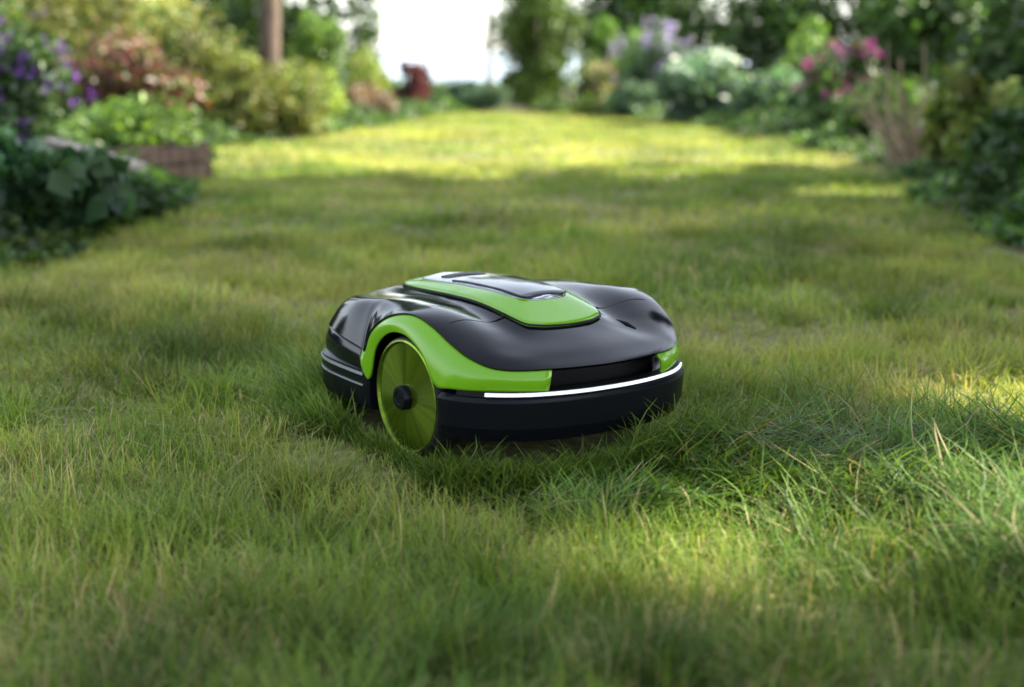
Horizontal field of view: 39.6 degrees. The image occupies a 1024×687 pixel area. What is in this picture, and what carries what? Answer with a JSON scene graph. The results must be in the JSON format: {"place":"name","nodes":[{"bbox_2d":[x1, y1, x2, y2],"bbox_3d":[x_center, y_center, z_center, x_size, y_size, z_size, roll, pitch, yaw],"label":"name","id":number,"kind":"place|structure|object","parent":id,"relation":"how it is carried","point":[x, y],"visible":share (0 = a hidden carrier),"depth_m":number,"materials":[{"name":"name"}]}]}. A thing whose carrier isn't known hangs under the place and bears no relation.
{"place":"outdoors","nodes":[
{"label":"outdoors","id":0,"kind":"place"},
{"bbox_2d":[49,41,885,84],"bbox_3d":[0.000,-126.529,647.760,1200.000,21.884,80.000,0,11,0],"label":"hills","id":1,"kind":"structure","parent":0,"point":[443,66],"depth_m":621.71,"materials":[{"name":"white"}]},
{"bbox_2d":[0,85,1023,686],"bbox_3d":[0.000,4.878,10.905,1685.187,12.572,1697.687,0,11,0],"label":"lawn ground","id":2,"kind":"structure","parent":0,"point":[526,449],"depth_m":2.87,"materials":[{"name":"green plant"}]},
{"bbox_2d":[6,0,74,85],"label":"dark tree","id":3,"kind":"object","parent":2,"relation":"on","point":[32,13],"visible":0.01,"depth_m":22.06,"materials":[{"name":"green plant"}]},
{"bbox_2d":[0,0,388,96],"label":"hedge","id":4,"kind":"object","parent":2,"relation":"on","point":[248,13],"visible":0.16,"depth_m":20.37,"materials":[{"name":"green plant"}]},
{"bbox_2d":[1,108,459,267],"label":"flower bed","id":5,"kind":"object","parent":2,"relation":"on","point":[226,138],"visible":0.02,"depth_m":11.52,"materials":[{"name":"green plant"}]},
{"bbox_2d":[0,41,59,140],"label":"purple flowering shrub","id":6,"kind":"object","parent":5,"relation":"on","point":[15,99],"visible":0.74,"depth_m":6.46,"materials":[{"name":"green plant"}]},
{"bbox_2d":[0,0,98,151],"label":"purple flowering shrub","id":7,"kind":"object","parent":5,"relation":"on","point":[37,48],"visible":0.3,"depth_m":7.84,"materials":[{"name":"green plant"}]},
{"bbox_2d":[0,123,136,243],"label":"broadleaf plant","id":8,"kind":"object","parent":5,"relation":"on","point":[71,186],"visible":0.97,"depth_m":4.83,"materials":[{"name":"green plant"}]},
{"bbox_2d":[40,137,146,170],"bbox_3d":[-1.980,-0.807,6.721,0.596,0.312,0.100,6,13,29],"label":"wooden board","id":9,"kind":"object","parent":5,"relation":"on","point":[59,144],"visible":0.19,"depth_m":6.74,"materials":[{"name":"grey wood"}]},
{"bbox_2d":[0,0,229,95],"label":"willow shrub","id":10,"kind":"object","parent":5,"relation":"on","point":[113,13],"visible":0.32,"depth_m":13.57,"materials":[{"name":"green plant"}]},
{"bbox_2d":[46,91,210,147],"bbox_3d":[-2.409,-1.325,8.848,1.091,0.497,0.763,0,11,0],"label":"groundcover plant","id":11,"kind":"object","parent":5,"relation":"on","point":[134,122],"visible":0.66,"depth_m":8.67,"materials":[{"name":"green plant"}]},
{"bbox_2d":[47,15,213,126],"bbox_3d":[-2.967,-1.990,10.832,1.069,1.033,1.176,10,15,42],"label":"copper shrub","id":12,"kind":"object","parent":5,"relation":"on","point":[124,69],"visible":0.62,"depth_m":10.57,"materials":[{"name":"brown plant"}]},
{"bbox_2d":[115,167,188,220],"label":"fern plant","id":13,"kind":"object","parent":5,"relation":"on","point":[150,197],"visible":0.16,"depth_m":5.64,"materials":[{"name":"green plant"}]},
{"bbox_2d":[92,140,212,180],"bbox_3d":[-1.897,-0.936,7.509,0.317,0.240,0.646,6,13,28],"label":"wooden planter","id":14,"kind":"object","parent":5,"relation":"on","point":[186,161],"visible":0.5,"depth_m":7.53,"materials":[{"name":"brown wood"}]},
{"bbox_2d":[112,0,258,129],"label":"golden shrub","id":15,"kind":"object","parent":5,"relation":"on","point":[177,40],"visible":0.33,"depth_m":11.86,"materials":[{"name":"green plant"}]},
{"bbox_2d":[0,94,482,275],"bbox_3d":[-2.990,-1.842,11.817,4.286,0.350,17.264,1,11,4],"label":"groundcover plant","id":16,"kind":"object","parent":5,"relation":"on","point":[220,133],"visible":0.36,"depth_m":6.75,"materials":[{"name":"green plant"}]},
{"bbox_2d":[189,52,336,138],"bbox_3d":[-2.065,-2.053,11.873,1.226,0.747,1.004,0,11,0],"label":"golden shrub","id":17,"kind":"object","parent":5,"relation":"on","point":[264,98],"visible":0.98,"depth_m":11.69,"materials":[{"name":"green plant"}]},
{"bbox_2d":[258,0,280,71],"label":"garden tree","id":18,"kind":"object","parent":5,"relation":"on","point":[269,38],"visible":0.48,"depth_m":14.86,"materials":[{"name":"brown plant"}]},
{"bbox_2d":[274,56,349,118],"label":"golden shrub","id":19,"kind":"object","parent":5,"relation":"on","point":[333,102],"visible":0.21,"depth_m":13.19,"materials":[{"name":"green plant"}]},
{"bbox_2d":[281,6,352,105],"bbox_3d":[-1.994,-2.828,14.552,0.764,1.226,0.627,0,11,0],"label":"green shrub","id":20,"kind":"object","parent":5,"relation":"on","point":[315,47],"visible":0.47,"depth_m":14.37,"materials":[{"name":"green plant"}]},
{"bbox_2d":[345,42,391,92],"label":"golden shrub","id":21,"kind":"object","parent":5,"relation":"on","point":[363,68],"visible":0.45,"depth_m":16.02,"materials":[{"name":"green plant"}]},
{"bbox_2d":[341,80,397,115],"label":"pink shrub","id":22,"kind":"object","parent":5,"relation":"on","point":[372,96],"visible":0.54,"depth_m":15.31,"materials":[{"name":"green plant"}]},
{"bbox_2d":[375,63,399,101],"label":"golden shrub","id":23,"kind":"object","parent":5,"relation":"on","point":[390,85],"visible":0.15,"depth_m":18.54,"materials":[{"name":"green plant"}]},
{"bbox_2d":[392,55,434,108],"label":"dark red shrub","id":24,"kind":"object","parent":5,"relation":"on","point":[418,85],"visible":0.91,"depth_m":18.22,"materials":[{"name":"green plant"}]},
{"bbox_2d":[429,73,517,111],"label":"shrub","id":25,"kind":"object","parent":5,"relation":"on","point":[482,96],"visible":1,"depth_m":18.29,"materials":[{"name":"green plant"}]},
{"bbox_2d":[184,0,290,55],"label":"dark tree","id":26,"kind":"object","parent":2,"relation":"on","point":[224,1],"visible":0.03,"depth_m":22.79,"materials":[{"name":"green plant"}]},
{"bbox_2d":[341,72,579,107],"bbox_3d":[-0.575,-3.289,20.112,4.002,1.120,1.149,0,11,0],"label":"hedge","id":27,"kind":"object","parent":2,"relation":"on","point":[570,96],"visible":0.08,"depth_m":19.92,"materials":[{"name":"green plant"}]},
{"bbox_2d":[486,0,512,85],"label":"birch tree","id":28,"kind":"object","parent":2,"relation":"on","point":[489,62],"visible":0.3,"depth_m":24.46,"materials":[{"name":"white plant"}]},
{"bbox_2d":[321,272,683,455],"bbox_3d":[-0.018,0.018,2.521,0.504,0.268,0.639,-8,14,-34],"label":"robot lawn mower","id":29,"kind":"object","parent":2,"relation":"on","point":[422,364],"visible":1,"depth_m":2.32,"materials":[{"name":"black plastic"}]},
{"bbox_2d":[482,0,589,110],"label":"round garden tree","id":30,"kind":"object","parent":2,"relation":"on","point":[533,30],"visible":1,"depth_m":18.59,"materials":[{"name":"green plant"}]},
{"bbox_2d":[531,95,570,112],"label":"plant","id":31,"kind":"object","parent":2,"relation":"on","point":[550,104],"visible":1,"depth_m":17.83,"materials":[{"name":"green plant"}]},
{"bbox_2d":[569,99,605,115],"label":"plant","id":32,"kind":"object","parent":2,"relation":"on","point":[591,107],"visible":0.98,"depth_m":17.28,"materials":[{"name":"green plant"}]},
{"bbox_2d":[224,321,1023,610],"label":"cut grass","id":33,"kind":"structure","parent":2,"relation":"on","point":[679,440],"depth_m":2.15,"materials":[{"name":"green plant"}]},
{"bbox_2d":[564,0,721,80],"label":"dark tree","id":34,"kind":"object","parent":2,"relation":"on","point":[625,5],"visible":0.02,"depth_m":23.42,"materials":[{"name":"green plant"}]},
{"bbox_2d":[598,113,982,201],"bbox_3d":[4.536,-1.133,8.883,6.134,0.115,24.195,-1,11,-4],"label":"flower bed","id":35,"kind":"object","parent":2,"relation":"on","point":[976,196],"visible":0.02,"depth_m":12.24,"materials":[{"name":"green plant"}]},
{"bbox_2d":[573,59,620,101],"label":"shrub","id":36,"kind":"object","parent":35,"relation":"on","point":[596,78],"visible":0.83,"depth_m":18.41,"materials":[{"name":"green plant"}]},
{"bbox_2d":[577,13,649,83],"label":"green shrub","id":37,"kind":"object","parent":35,"relation":"on","point":[603,37],"visible":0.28,"depth_m":19.13,"materials":[{"name":"green plant"}]},
{"bbox_2d":[602,79,657,116],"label":"green shrub","id":38,"kind":"object","parent":35,"relation":"on","point":[625,100],"visible":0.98,"depth_m":16.42,"materials":[{"name":"green plant"}]},
{"bbox_2d":[608,17,693,110],"bbox_3d":[1.795,-3.345,17.234,1.161,1.202,0.957,10,15,42],"label":"lilac flowering shrub","id":39,"kind":"object","parent":35,"relation":"on","point":[664,49],"visible":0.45,"depth_m":17.07,"materials":[{"name":"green plant"}]},
{"bbox_2d":[653,35,757,122],"bbox_3d":[2.068,-2.706,14.680,1.202,0.941,1.253,0,11,0],"label":"hydrangea","id":40,"kind":"object","parent":35,"relation":"on","point":[698,81],"visible":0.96,"depth_m":14.37,"materials":[{"name":"green plant"}]},
{"bbox_2d":[736,63,820,123],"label":"hydrangea","id":41,"kind":"object","parent":35,"relation":"on","point":[775,84],"visible":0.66,"depth_m":13.63,"materials":[{"name":"green plant"}]},
{"bbox_2d":[558,92,1023,248],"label":"groundcover plant","id":42,"kind":"object","parent":35,"relation":"on","point":[938,185],"visible":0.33,"depth_m":10.06,"materials":[{"name":"green plant"}]},
{"bbox_2d":[766,12,834,73],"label":"golden shrub","id":43,"kind":"object","parent":35,"relation":"on","point":[805,50],"visible":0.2,"depth_m":14.45,"materials":[{"name":"green plant"}]},
{"bbox_2d":[790,38,882,130],"bbox_3d":[2.744,-2.125,11.934,0.818,0.865,0.718,0,11,0],"label":"magenta flowering shrub","id":44,"kind":"object","parent":35,"relation":"on","point":[826,77],"visible":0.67,"depth_m":11.79,"materials":[{"name":"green plant"}]},
{"bbox_2d":[834,71,929,141],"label":"green shrub","id":45,"kind":"object","parent":35,"relation":"on","point":[847,116],"visible":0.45,"depth_m":10.65,"materials":[{"name":"green plant"}]},
{"bbox_2d":[844,39,959,177],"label":"dry branches","id":46,"kind":"object","parent":35,"relation":"on","point":[905,143],"visible":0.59,"depth_m":8.07,"materials":[{"name":"brown plant"}]},
{"bbox_2d":[848,0,988,95],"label":"green shrub","id":47,"kind":"object","parent":35,"relation":"on","point":[905,28],"visible":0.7,"depth_m":12.50,"materials":[{"name":"green plant"}]},
{"bbox_2d":[916,58,1023,183],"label":"yellow leaf shrub","id":48,"kind":"object","parent":35,"relation":"on","point":[959,103],"visible":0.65,"depth_m":7.35,"materials":[{"name":"green plant"}]},
{"bbox_2d":[931,15,1023,106],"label":"green shrub","id":49,"kind":"object","parent":35,"relation":"on","point":[994,62],"visible":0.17,"depth_m":7.90,"materials":[{"name":"green plant"}]},
{"bbox_2d":[953,143,1023,215],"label":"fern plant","id":50,"kind":"object","parent":35,"relation":"on","point":[994,175],"visible":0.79,"depth_m":5.86,"materials":[{"name":"green plant"}]},
{"bbox_2d":[957,99,1023,173],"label":"green shrub","id":51,"kind":"object","parent":35,"relation":"on","point":[1004,128],"visible":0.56,"depth_m":6.63,"materials":[{"name":"green plant"}]},
{"bbox_2d":[1000,165,1023,225],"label":"green shrub","id":52,"kind":"object","parent":35,"relation":"on","point":[1019,197],"visible":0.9,"depth_m":5.24,"materials":[{"name":"green plant"}]},
{"bbox_2d":[1002,0,1023,25],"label":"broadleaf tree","id":53,"kind":"object","parent":35,"relation":"on","point":[1008,3],"visible":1,"depth_m":8.13,"materials":[{"name":"green plant"}]},
{"bbox_2d":[566,0,1023,89],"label":"hedge","id":54,"kind":"object","parent":2,"relation":"on","point":[778,22],"visible":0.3,"depth_m":20.57,"materials":[{"name":"green plant"}]},
{"bbox_2d":[736,0,854,71],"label":"dark tree","id":55,"kind":"object","parent":2,"relation":"on","point":[790,33],"visible":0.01,"depth_m":22.75,"materials":[{"name":"green plant"}]},
{"bbox_2d":[63,0,994,52],"label":"sky","id":56,"kind":"structure","parent":0,"point":[412,26],"materials":[{"name":"white"}]}
]}

